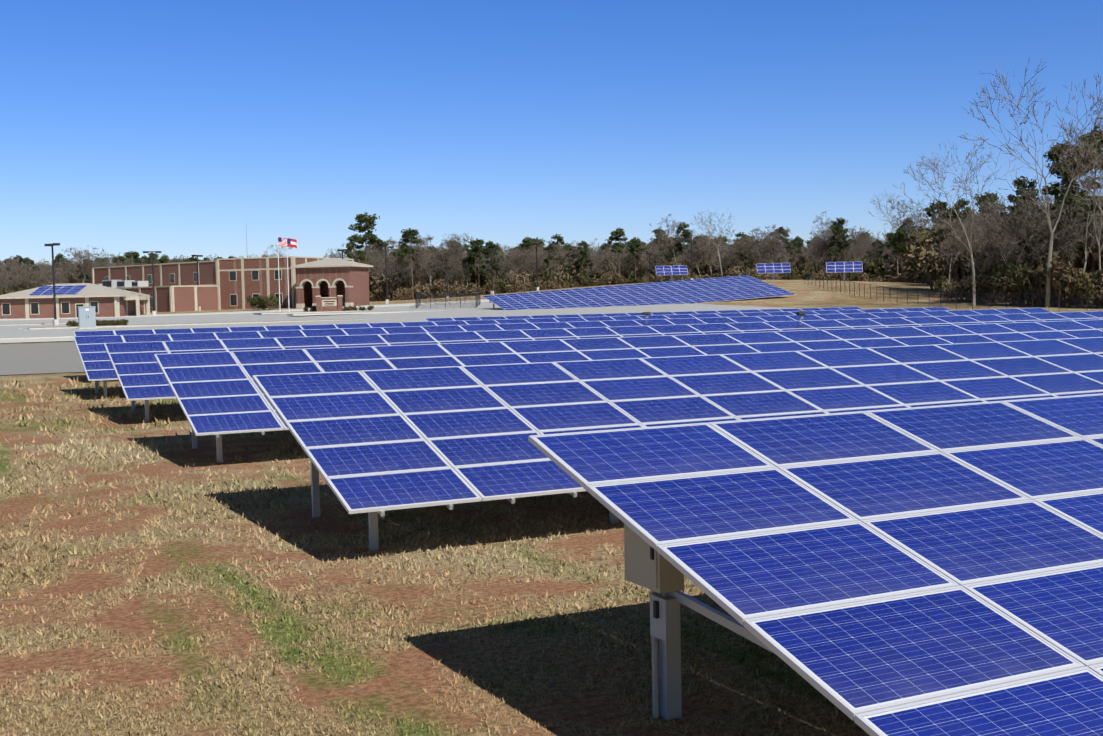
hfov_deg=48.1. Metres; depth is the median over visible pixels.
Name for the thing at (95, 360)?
solar row
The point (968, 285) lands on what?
shrub
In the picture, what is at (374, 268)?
tree
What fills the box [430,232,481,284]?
tree
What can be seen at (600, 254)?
tree
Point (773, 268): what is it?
tracker
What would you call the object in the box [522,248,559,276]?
tree
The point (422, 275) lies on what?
shrub
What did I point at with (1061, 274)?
shrub
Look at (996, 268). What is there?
shrub
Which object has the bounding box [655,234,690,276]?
tree
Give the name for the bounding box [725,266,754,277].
shrub
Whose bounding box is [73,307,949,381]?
solar row
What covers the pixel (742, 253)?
tree
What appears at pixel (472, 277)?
shrub
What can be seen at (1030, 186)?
tree
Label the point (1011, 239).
tree
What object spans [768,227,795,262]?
tree
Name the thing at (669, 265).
shrub
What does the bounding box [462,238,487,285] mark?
tree
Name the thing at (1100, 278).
shrub
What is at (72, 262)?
tree
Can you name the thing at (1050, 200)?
tree
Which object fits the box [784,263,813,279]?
shrub
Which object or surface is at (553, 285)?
shrub
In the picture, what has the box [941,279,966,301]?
shrub
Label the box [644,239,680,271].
tree
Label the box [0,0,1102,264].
sky
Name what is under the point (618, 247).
tree
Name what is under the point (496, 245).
tree
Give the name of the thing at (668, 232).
tree
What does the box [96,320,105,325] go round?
hedge
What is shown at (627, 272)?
shrub
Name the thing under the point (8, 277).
tree
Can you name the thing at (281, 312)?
park kerb lines
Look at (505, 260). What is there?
tree
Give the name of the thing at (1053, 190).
tree
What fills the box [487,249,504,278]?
tree
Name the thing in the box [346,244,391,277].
tree
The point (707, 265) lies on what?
shrub
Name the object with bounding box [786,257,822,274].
shrub
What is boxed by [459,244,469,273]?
tree
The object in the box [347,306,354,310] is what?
shrub
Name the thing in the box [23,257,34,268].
tree
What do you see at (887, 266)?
shrub
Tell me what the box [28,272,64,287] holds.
shrub
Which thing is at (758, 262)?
shrub
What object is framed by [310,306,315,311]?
shrub
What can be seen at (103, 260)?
tree
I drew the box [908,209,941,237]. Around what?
tree
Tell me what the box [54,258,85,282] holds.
tree
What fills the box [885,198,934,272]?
tree
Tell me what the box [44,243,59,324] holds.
light pole
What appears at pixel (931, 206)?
tree
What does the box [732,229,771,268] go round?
tree
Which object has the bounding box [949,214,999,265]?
tree
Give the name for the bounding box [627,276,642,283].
shrub
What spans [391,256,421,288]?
tree
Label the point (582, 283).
shrub
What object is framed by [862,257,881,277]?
shrub
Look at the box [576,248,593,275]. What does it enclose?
tree
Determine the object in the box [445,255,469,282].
tree
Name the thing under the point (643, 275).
shrub
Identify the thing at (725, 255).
tree
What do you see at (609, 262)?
shrub
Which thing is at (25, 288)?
tree
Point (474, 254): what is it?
tree
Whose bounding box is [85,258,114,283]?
tree
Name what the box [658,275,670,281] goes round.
shrub
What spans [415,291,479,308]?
compound fence
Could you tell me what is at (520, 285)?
shrub
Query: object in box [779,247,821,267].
tree
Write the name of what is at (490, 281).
shrub
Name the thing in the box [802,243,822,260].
tree
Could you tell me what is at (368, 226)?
tree
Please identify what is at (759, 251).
tree
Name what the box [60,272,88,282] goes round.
tree
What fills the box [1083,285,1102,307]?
shrub
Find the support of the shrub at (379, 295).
on the ground at (392, 686)
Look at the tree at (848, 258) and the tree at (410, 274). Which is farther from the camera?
the tree at (410, 274)
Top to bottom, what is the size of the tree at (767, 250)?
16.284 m
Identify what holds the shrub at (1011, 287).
on the ground at (392, 686)
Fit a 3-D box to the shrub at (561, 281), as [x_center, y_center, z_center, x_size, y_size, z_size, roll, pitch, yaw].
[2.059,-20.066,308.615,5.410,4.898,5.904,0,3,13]
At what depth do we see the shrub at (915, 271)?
225.37 m
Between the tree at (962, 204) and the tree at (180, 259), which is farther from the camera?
the tree at (180, 259)
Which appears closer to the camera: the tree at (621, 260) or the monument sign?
the monument sign
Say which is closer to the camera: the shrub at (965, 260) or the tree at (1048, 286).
the tree at (1048, 286)
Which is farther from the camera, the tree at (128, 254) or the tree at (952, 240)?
the tree at (128, 254)
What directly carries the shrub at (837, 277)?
on the ground at (392, 686)
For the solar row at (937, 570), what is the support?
on the ground at (392, 686)
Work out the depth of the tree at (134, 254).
387.68 m
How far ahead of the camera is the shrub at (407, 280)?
331.85 m
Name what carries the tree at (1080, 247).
on the ground at (392, 686)
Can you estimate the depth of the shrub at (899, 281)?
273.95 m
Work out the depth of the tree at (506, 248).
364.55 m
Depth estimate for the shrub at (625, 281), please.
300.20 m
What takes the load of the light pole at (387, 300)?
on the ground at (392, 686)
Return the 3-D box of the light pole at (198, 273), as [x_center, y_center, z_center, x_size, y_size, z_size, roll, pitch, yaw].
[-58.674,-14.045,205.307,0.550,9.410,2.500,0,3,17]
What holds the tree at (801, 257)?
on the ground at (392, 686)
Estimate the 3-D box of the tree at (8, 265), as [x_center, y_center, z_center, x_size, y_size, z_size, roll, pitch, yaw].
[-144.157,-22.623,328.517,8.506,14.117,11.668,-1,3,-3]
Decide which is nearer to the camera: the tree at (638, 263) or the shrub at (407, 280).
the tree at (638, 263)
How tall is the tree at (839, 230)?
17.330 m
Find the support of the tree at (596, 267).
on the ground at (392, 686)
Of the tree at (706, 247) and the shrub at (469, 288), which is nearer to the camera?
the shrub at (469, 288)
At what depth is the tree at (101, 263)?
310.75 m
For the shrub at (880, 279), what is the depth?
276.44 m
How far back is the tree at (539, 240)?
407.83 m
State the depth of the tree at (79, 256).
309.07 m
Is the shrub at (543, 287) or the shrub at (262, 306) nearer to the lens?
the shrub at (262, 306)
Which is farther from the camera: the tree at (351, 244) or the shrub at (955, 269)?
the tree at (351, 244)
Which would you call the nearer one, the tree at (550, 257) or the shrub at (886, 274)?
the shrub at (886, 274)
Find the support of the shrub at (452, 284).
on the ground at (392, 686)
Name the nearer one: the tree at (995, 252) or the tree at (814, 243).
the tree at (995, 252)
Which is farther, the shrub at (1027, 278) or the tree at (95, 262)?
the tree at (95, 262)
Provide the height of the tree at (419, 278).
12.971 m
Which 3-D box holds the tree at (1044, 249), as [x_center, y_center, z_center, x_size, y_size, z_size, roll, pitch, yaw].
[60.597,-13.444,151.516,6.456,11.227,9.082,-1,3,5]
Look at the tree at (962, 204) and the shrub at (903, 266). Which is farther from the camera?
the shrub at (903, 266)
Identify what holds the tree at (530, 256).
on the ground at (392, 686)
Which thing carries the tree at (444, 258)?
on the ground at (392, 686)
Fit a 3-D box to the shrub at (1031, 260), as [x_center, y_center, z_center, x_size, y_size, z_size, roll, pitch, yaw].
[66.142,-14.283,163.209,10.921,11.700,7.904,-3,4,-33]
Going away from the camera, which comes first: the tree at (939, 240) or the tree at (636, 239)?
the tree at (939, 240)
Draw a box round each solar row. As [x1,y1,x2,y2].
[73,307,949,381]
[73,308,1050,397]
[104,311,1102,421]
[154,319,1102,462]
[252,337,1102,549]
[424,307,860,320]
[528,393,1102,735]
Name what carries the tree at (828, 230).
on the ground at (392, 686)
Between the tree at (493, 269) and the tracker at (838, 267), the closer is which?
the tracker at (838, 267)
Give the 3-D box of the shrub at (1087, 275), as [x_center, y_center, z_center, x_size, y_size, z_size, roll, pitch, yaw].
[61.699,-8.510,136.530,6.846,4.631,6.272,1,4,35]
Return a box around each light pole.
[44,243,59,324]
[143,251,160,314]
[191,255,202,310]
[378,246,392,303]
[444,260,449,297]
[487,248,494,293]
[532,243,540,290]
[646,253,652,282]
[685,237,696,279]
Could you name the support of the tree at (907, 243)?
on the ground at (392, 686)
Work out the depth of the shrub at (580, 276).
306.95 m
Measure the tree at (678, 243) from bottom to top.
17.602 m
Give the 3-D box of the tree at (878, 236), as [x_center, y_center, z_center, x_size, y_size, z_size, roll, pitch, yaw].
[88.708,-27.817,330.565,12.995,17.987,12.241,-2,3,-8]
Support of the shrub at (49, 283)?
on the ground at (392, 686)
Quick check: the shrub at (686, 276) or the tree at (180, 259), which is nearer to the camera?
the shrub at (686, 276)
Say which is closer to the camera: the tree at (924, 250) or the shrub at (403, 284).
the tree at (924, 250)
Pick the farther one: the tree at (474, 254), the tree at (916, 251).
the tree at (474, 254)
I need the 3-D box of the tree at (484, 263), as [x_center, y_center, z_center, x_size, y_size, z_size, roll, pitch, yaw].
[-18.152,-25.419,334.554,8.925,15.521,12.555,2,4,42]
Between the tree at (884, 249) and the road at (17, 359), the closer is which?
the road at (17, 359)
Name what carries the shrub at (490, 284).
on the ground at (392, 686)
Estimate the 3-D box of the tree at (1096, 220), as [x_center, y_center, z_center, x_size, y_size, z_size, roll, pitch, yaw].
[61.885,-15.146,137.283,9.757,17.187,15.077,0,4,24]
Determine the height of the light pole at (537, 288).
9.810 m
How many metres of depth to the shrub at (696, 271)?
316.25 m
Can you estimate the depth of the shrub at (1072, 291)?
137.25 m
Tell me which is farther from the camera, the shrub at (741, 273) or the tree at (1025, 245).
the shrub at (741, 273)
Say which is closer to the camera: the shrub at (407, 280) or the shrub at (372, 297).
the shrub at (372, 297)
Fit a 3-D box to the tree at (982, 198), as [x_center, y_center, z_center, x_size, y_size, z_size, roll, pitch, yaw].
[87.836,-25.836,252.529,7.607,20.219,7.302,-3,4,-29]
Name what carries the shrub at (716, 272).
on the ground at (392, 686)
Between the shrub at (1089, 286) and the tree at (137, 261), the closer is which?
the shrub at (1089, 286)
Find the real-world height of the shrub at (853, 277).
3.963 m
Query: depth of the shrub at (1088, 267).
156.78 m
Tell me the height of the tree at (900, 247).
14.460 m
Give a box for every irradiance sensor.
[642,312,650,317]
[796,312,805,320]
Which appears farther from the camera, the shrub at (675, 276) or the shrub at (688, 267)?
the shrub at (688, 267)
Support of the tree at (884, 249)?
on the ground at (392, 686)
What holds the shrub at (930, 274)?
on the ground at (392, 686)
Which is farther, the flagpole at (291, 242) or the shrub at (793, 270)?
the shrub at (793, 270)
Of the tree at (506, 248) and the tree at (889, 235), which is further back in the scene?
the tree at (506, 248)
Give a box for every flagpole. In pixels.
[277,235,286,311]
[286,236,296,311]
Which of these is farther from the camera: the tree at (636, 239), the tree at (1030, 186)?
the tree at (636, 239)
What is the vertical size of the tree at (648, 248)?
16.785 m
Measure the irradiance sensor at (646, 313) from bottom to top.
0.439 m
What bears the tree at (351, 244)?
on the ground at (392, 686)
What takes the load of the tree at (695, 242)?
on the ground at (392, 686)
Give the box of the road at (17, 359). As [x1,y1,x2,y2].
[0,342,84,374]
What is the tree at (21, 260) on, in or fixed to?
on the ground at (392, 686)
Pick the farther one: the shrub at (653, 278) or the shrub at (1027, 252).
the shrub at (653, 278)
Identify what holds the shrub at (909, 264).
on the ground at (392, 686)
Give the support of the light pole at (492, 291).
on the ground at (392, 686)
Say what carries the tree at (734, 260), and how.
on the ground at (392, 686)
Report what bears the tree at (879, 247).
on the ground at (392, 686)
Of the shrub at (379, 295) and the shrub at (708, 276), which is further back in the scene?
the shrub at (379, 295)
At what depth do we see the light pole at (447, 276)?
283.13 m
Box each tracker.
[655,265,687,280]
[756,263,790,279]
[826,261,862,280]
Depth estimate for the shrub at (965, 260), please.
170.67 m
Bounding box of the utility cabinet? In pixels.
[77,306,96,328]
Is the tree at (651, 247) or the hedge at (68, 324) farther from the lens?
the tree at (651, 247)
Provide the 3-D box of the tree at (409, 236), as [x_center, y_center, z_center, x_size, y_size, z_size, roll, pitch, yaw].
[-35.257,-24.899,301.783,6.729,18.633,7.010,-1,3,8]
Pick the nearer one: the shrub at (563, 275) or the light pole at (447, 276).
the light pole at (447, 276)
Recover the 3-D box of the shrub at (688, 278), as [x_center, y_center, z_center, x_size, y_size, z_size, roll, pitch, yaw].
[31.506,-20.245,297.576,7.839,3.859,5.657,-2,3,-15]
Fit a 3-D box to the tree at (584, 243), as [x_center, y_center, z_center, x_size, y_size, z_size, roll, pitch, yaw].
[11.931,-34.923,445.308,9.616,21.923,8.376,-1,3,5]
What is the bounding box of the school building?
[0,256,372,318]
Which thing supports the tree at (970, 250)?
on the ground at (392, 686)
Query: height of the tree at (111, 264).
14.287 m
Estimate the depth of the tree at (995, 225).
178.84 m
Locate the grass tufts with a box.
[0,375,865,735]
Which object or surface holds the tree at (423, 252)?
on the ground at (392, 686)
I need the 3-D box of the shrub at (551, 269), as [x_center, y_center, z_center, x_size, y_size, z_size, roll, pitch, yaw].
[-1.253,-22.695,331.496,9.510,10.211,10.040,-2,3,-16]
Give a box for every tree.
[0,256,31,290]
[0,258,28,272]
[0,266,9,289]
[0,269,23,290]
[10,255,24,266]
[11,264,35,289]
[19,267,52,287]
[22,271,35,289]
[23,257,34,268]
[25,258,84,284]
[26,260,51,270]
[32,265,43,273]
[37,265,65,283]
[38,266,71,283]
[54,253,65,269]
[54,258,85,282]
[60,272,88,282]
[61,246,105,282]
[64,254,81,275]
[74,264,91,281]
[83,258,114,282]
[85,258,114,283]
[93,257,108,263]
[95,252,123,266]
[99,252,133,264]
[110,255,127,265]
[124,251,139,264]
[125,251,142,261]
[133,258,144,264]
[138,253,177,264]
[146,252,158,263]
[157,256,167,263]
[171,255,187,262]
[188,256,200,261]
[262,244,292,256]
[324,243,357,261]
[344,234,370,262]
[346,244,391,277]
[348,212,389,263]
[360,247,398,281]
[364,242,382,259]
[374,261,396,275]
[377,237,416,286]
[385,251,424,275]
[391,228,421,299]
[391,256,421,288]
[396,240,436,286]
[397,256,415,276]
[407,229,443,285]
[413,246,454,283]
[413,259,432,284]
[416,261,459,281]
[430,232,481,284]
[430,248,468,284]
[433,246,467,287]
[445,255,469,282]
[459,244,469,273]
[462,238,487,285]
[464,243,488,284]
[464,250,500,276]
[479,257,510,275]
[481,241,501,270]
[485,243,501,261]
[486,244,532,277]
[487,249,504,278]
[499,246,537,271]
[499,251,531,278]
[513,240,551,278]
[513,245,552,273]
[517,237,537,270]
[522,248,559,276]
[531,237,544,248]
[538,240,568,269]
[542,243,565,280]
[549,234,564,262]
[549,241,581,275]
[560,244,581,272]
[569,241,595,267]
[571,253,605,277]
[576,240,590,250]
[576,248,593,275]
[585,239,617,272]
[589,247,611,263]
[596,241,651,274]
[604,242,654,262]
[605,228,627,272]
[605,249,637,272]
[621,240,644,272]
[625,246,650,276]
[630,237,645,244]
[642,243,655,258]
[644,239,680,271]
[646,238,661,261]
[648,213,699,275]
[650,228,672,263]
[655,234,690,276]
[670,222,694,264]
[679,236,715,274]
[681,235,718,259]
[686,234,722,274]
[689,210,733,274]
[689,234,713,269]
[706,227,750,264]
[707,238,741,275]
[714,235,727,252]
[717,244,744,271]
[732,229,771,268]
[734,232,754,269]
[739,228,786,273]
[742,236,786,265]
[749,239,773,262]
[760,225,801,265]
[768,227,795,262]
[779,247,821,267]
[788,242,805,267]
[792,236,804,247]
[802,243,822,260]
[802,248,819,264]
[806,240,843,269]
[807,220,852,269]
[809,232,848,269]
[810,212,853,261]
[826,235,844,261]
[827,217,854,261]
[841,240,870,270]
[846,227,881,267]
[846,228,884,257]
[853,243,891,258]
[865,239,889,275]
[867,231,891,250]
[868,192,931,275]
[881,232,899,260]
[881,241,906,273]
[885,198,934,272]
[888,229,909,272]
[892,231,918,267]
[893,140,1021,306]
[893,217,916,272]
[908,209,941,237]
[918,200,947,232]
[924,210,982,297]
[931,206,965,279]
[932,215,994,275]
[939,221,990,279]
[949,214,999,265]
[953,198,974,226]
[959,57,1102,307]
[964,202,998,221]
[971,192,1006,218]
[971,207,1007,246]
[974,188,1067,303]
[976,227,1026,301]
[993,175,1045,249]
[1001,197,1089,261]
[1003,214,1038,300]
[1020,218,1079,268]
[1028,140,1101,223]
[1032,180,1071,221]
[1040,194,1090,260]
[1049,95,1102,218]
[1053,133,1102,268]
[1054,126,1102,271]
[1062,153,1102,305]
[1064,209,1102,257]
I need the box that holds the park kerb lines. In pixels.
[0,301,487,339]
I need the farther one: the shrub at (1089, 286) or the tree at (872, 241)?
the tree at (872, 241)
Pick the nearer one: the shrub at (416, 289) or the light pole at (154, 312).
the light pole at (154, 312)
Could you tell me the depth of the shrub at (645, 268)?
322.18 m
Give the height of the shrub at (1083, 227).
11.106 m
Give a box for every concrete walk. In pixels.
[0,299,488,319]
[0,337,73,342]
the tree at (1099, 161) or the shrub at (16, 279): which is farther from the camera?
the shrub at (16, 279)
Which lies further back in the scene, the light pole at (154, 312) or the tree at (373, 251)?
the tree at (373, 251)
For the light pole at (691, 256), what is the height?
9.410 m
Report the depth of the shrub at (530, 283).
308.94 m
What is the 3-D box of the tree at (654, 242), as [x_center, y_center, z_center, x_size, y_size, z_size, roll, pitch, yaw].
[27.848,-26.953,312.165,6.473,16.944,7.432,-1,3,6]
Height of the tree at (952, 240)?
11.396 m
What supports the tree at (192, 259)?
on the ground at (392, 686)
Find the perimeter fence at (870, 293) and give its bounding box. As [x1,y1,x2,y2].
[804,272,1102,311]
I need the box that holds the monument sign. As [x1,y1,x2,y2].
[315,295,342,311]
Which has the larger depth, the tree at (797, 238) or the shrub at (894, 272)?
the tree at (797, 238)
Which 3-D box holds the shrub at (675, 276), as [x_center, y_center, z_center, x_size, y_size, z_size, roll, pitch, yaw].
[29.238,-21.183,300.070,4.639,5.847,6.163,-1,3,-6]
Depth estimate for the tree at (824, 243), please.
292.15 m
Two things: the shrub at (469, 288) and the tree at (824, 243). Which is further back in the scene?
the shrub at (469, 288)
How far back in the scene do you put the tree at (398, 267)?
334.29 m
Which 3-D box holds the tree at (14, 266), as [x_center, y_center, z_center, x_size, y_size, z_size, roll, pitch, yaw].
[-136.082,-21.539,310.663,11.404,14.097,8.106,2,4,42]
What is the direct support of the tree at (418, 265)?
on the ground at (392, 686)
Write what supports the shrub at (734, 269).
on the ground at (392, 686)
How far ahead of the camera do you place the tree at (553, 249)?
342.04 m
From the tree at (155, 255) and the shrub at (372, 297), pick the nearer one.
the shrub at (372, 297)
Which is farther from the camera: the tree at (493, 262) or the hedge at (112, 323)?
the tree at (493, 262)
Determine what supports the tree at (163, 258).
on the ground at (392, 686)
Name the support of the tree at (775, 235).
on the ground at (392, 686)
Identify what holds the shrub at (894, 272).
on the ground at (392, 686)
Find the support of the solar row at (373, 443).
on the ground at (392, 686)
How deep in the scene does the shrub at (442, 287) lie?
309.07 m
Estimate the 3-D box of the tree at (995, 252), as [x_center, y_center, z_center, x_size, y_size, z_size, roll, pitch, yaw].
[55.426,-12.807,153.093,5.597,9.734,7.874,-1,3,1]
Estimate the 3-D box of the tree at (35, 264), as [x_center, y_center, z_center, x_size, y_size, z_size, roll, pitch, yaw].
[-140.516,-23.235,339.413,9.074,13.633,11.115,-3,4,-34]
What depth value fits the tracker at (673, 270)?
259.82 m
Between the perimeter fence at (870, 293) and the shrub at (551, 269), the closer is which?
the perimeter fence at (870, 293)
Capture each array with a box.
[28,285,87,295]
[483,275,796,309]
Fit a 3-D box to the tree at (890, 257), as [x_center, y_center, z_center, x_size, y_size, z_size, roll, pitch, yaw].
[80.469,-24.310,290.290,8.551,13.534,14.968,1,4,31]
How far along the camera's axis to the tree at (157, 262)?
313.53 m
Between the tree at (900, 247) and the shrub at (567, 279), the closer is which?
the tree at (900, 247)
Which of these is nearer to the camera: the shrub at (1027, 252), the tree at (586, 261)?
the shrub at (1027, 252)
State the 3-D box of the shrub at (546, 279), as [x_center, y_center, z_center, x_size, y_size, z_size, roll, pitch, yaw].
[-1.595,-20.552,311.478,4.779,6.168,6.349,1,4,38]
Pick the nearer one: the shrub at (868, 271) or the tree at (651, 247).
the shrub at (868, 271)
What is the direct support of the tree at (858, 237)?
on the ground at (392, 686)
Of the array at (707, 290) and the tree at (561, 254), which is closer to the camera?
the array at (707, 290)
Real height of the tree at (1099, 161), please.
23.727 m
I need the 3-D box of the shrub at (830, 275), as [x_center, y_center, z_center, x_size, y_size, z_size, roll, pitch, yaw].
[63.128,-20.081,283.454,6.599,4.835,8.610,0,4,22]
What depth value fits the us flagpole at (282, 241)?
179.35 m
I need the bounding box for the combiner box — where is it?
[624,523,683,717]
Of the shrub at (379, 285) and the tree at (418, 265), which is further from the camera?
the tree at (418, 265)
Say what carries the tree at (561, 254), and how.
on the ground at (392, 686)
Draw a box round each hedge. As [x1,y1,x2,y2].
[65,320,78,325]
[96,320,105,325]
[105,320,115,324]
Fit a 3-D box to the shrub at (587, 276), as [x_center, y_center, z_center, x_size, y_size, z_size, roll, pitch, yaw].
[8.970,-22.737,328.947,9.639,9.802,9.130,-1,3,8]
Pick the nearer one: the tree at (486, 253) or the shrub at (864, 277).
the shrub at (864, 277)
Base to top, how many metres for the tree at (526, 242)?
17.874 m
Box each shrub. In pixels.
[0,265,25,290]
[0,287,20,294]
[2,270,32,289]
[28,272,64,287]
[36,281,56,286]
[47,268,76,282]
[50,268,80,283]
[245,295,263,309]
[259,298,269,309]
[261,294,280,309]
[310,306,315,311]
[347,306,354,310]
[369,264,396,291]
[369,273,393,290]
[369,289,380,301]
[373,279,401,300]
[375,291,391,299]
[381,271,405,288]
[391,288,408,300]
[395,273,416,288]
[400,289,422,299]
[406,274,434,288]
[408,269,431,285]
[410,283,436,298]
[428,269,451,286]
[429,274,460,290]
[429,286,448,297]
[432,278,464,297]
[440,292,456,297]
[455,274,469,286]
[458,283,480,295]
[460,266,495,294]
[469,286,485,295]
[476,265,523,294]
[482,276,503,293]
[485,278,507,294]
[487,285,502,294]
[494,279,513,293]
[504,269,544,281]
[505,284,528,292]
[508,278,529,291]
[512,273,536,287]
[523,271,555,287]
[529,265,559,282]
[533,263,557,279]
[533,279,561,289]
[535,274,554,286]
[539,283,553,289]
[554,278,564,287]
[555,263,591,282]
[556,258,592,286]
[561,282,576,288]
[565,276,576,287]
[566,265,600,280]
[570,279,596,286]
[574,273,593,285]
[576,278,591,286]
[590,257,633,282]
[596,263,612,278]
[596,271,623,284]
[597,278,608,285]
[610,258,657,279]
[619,278,629,283]
[626,260,655,276]
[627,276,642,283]
[628,269,652,283]
[641,273,660,282]
[651,257,695,276]
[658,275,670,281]
[664,275,679,280]
[665,276,694,281]
[668,270,696,280]
[678,260,693,273]
[690,254,708,276]
[694,273,724,278]
[697,259,719,277]
[698,257,729,277]
[722,256,754,274]
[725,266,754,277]
[728,257,757,272]
[728,265,740,275]
[744,257,774,273]
[750,266,779,277]
[758,273,784,279]
[781,273,796,279]
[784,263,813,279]
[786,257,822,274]
[789,273,803,279]
[813,270,839,280]
[818,268,842,280]
[831,251,859,261]
[840,272,859,280]
[849,273,863,280]
[856,272,873,281]
[861,254,882,281]
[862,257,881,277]
[870,275,894,281]
[872,255,899,277]
[875,271,892,280]
[879,257,907,278]
[893,254,912,276]
[893,273,912,282]
[898,272,919,282]
[904,246,932,282]
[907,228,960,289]
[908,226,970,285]
[911,239,932,284]
[912,262,926,283]
[924,218,996,285]
[933,275,952,296]
[937,280,951,295]
[941,232,1017,276]
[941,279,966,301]
[956,272,1001,302]
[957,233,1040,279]
[957,242,1004,279]
[980,253,1025,303]
[988,260,1037,305]
[991,273,1041,305]
[1000,261,1069,305]
[1018,238,1045,272]
[1019,219,1067,271]
[1023,254,1075,306]
[1034,218,1096,269]
[1034,259,1086,305]
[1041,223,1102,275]
[1058,283,1097,307]
[1066,219,1102,277]
[1071,268,1102,307]
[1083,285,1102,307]
[1086,272,1102,303]
[1096,277,1102,307]
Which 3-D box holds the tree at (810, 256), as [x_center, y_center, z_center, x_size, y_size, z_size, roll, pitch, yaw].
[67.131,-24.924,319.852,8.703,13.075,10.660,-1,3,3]
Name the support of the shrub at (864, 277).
on the ground at (392, 686)
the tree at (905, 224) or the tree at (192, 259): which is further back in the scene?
the tree at (192, 259)
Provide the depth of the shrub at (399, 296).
309.06 m
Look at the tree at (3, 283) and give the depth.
296.96 m
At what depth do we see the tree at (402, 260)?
308.59 m
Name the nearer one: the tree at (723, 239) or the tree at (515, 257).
the tree at (515, 257)
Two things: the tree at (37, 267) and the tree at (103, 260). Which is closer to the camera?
the tree at (37, 267)
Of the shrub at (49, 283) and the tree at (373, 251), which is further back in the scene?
the tree at (373, 251)
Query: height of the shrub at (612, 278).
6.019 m
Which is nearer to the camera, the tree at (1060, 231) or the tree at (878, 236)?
the tree at (1060, 231)
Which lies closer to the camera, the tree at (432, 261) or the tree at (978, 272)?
the tree at (978, 272)
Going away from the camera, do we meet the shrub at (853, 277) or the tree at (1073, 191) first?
the tree at (1073, 191)
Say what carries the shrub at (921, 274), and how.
on the ground at (392, 686)
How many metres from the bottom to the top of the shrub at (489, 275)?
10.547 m
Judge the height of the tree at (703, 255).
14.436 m
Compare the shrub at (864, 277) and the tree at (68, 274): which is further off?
the tree at (68, 274)
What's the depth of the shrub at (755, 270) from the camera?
293.95 m
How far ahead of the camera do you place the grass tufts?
12.44 m
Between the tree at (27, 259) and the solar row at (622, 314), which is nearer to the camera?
the solar row at (622, 314)
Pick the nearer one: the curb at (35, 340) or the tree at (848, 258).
the curb at (35, 340)
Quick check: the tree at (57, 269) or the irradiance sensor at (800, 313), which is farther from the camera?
the tree at (57, 269)
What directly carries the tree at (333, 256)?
on the ground at (392, 686)
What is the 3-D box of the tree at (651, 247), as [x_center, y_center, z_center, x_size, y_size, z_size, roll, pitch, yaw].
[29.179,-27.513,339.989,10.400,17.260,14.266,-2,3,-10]
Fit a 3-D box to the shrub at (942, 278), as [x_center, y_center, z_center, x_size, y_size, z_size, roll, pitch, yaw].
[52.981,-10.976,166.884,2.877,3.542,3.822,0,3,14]
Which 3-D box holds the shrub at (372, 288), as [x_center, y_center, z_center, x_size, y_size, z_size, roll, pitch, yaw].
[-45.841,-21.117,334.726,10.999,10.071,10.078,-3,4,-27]
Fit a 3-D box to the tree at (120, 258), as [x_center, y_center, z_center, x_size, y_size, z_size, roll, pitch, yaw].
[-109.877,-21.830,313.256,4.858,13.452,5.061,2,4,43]
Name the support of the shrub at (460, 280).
on the ground at (392, 686)
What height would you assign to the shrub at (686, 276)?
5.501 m
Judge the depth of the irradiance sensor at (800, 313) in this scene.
46.73 m
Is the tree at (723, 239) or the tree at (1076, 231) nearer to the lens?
the tree at (1076, 231)
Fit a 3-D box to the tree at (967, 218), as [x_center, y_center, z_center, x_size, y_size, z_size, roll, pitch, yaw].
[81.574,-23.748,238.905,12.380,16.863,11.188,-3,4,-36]
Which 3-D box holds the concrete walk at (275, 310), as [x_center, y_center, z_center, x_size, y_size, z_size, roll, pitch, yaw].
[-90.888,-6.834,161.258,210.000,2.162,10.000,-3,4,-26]
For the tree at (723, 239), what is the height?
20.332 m
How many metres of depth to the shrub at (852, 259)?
305.25 m
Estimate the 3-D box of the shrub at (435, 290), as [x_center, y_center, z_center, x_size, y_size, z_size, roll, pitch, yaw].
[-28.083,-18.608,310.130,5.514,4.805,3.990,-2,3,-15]
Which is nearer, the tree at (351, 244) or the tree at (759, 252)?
the tree at (351, 244)
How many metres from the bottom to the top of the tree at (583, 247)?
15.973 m
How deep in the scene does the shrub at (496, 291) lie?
308.16 m
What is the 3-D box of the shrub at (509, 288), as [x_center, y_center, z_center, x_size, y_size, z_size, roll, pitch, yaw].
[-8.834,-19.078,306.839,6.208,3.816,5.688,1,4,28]
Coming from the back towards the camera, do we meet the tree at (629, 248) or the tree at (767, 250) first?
the tree at (629, 248)
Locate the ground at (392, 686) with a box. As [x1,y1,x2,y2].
[0,280,1102,735]
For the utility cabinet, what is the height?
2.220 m
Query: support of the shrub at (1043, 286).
on the ground at (392, 686)
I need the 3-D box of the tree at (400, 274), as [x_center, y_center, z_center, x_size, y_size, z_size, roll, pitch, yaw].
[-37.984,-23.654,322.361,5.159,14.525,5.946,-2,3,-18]
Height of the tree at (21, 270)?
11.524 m
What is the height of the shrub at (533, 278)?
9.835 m
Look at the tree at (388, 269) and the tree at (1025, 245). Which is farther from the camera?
the tree at (388, 269)
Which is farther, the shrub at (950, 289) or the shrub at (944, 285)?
the shrub at (944, 285)
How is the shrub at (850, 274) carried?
on the ground at (392, 686)
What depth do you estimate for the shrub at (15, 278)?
316.23 m
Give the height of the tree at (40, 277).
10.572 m

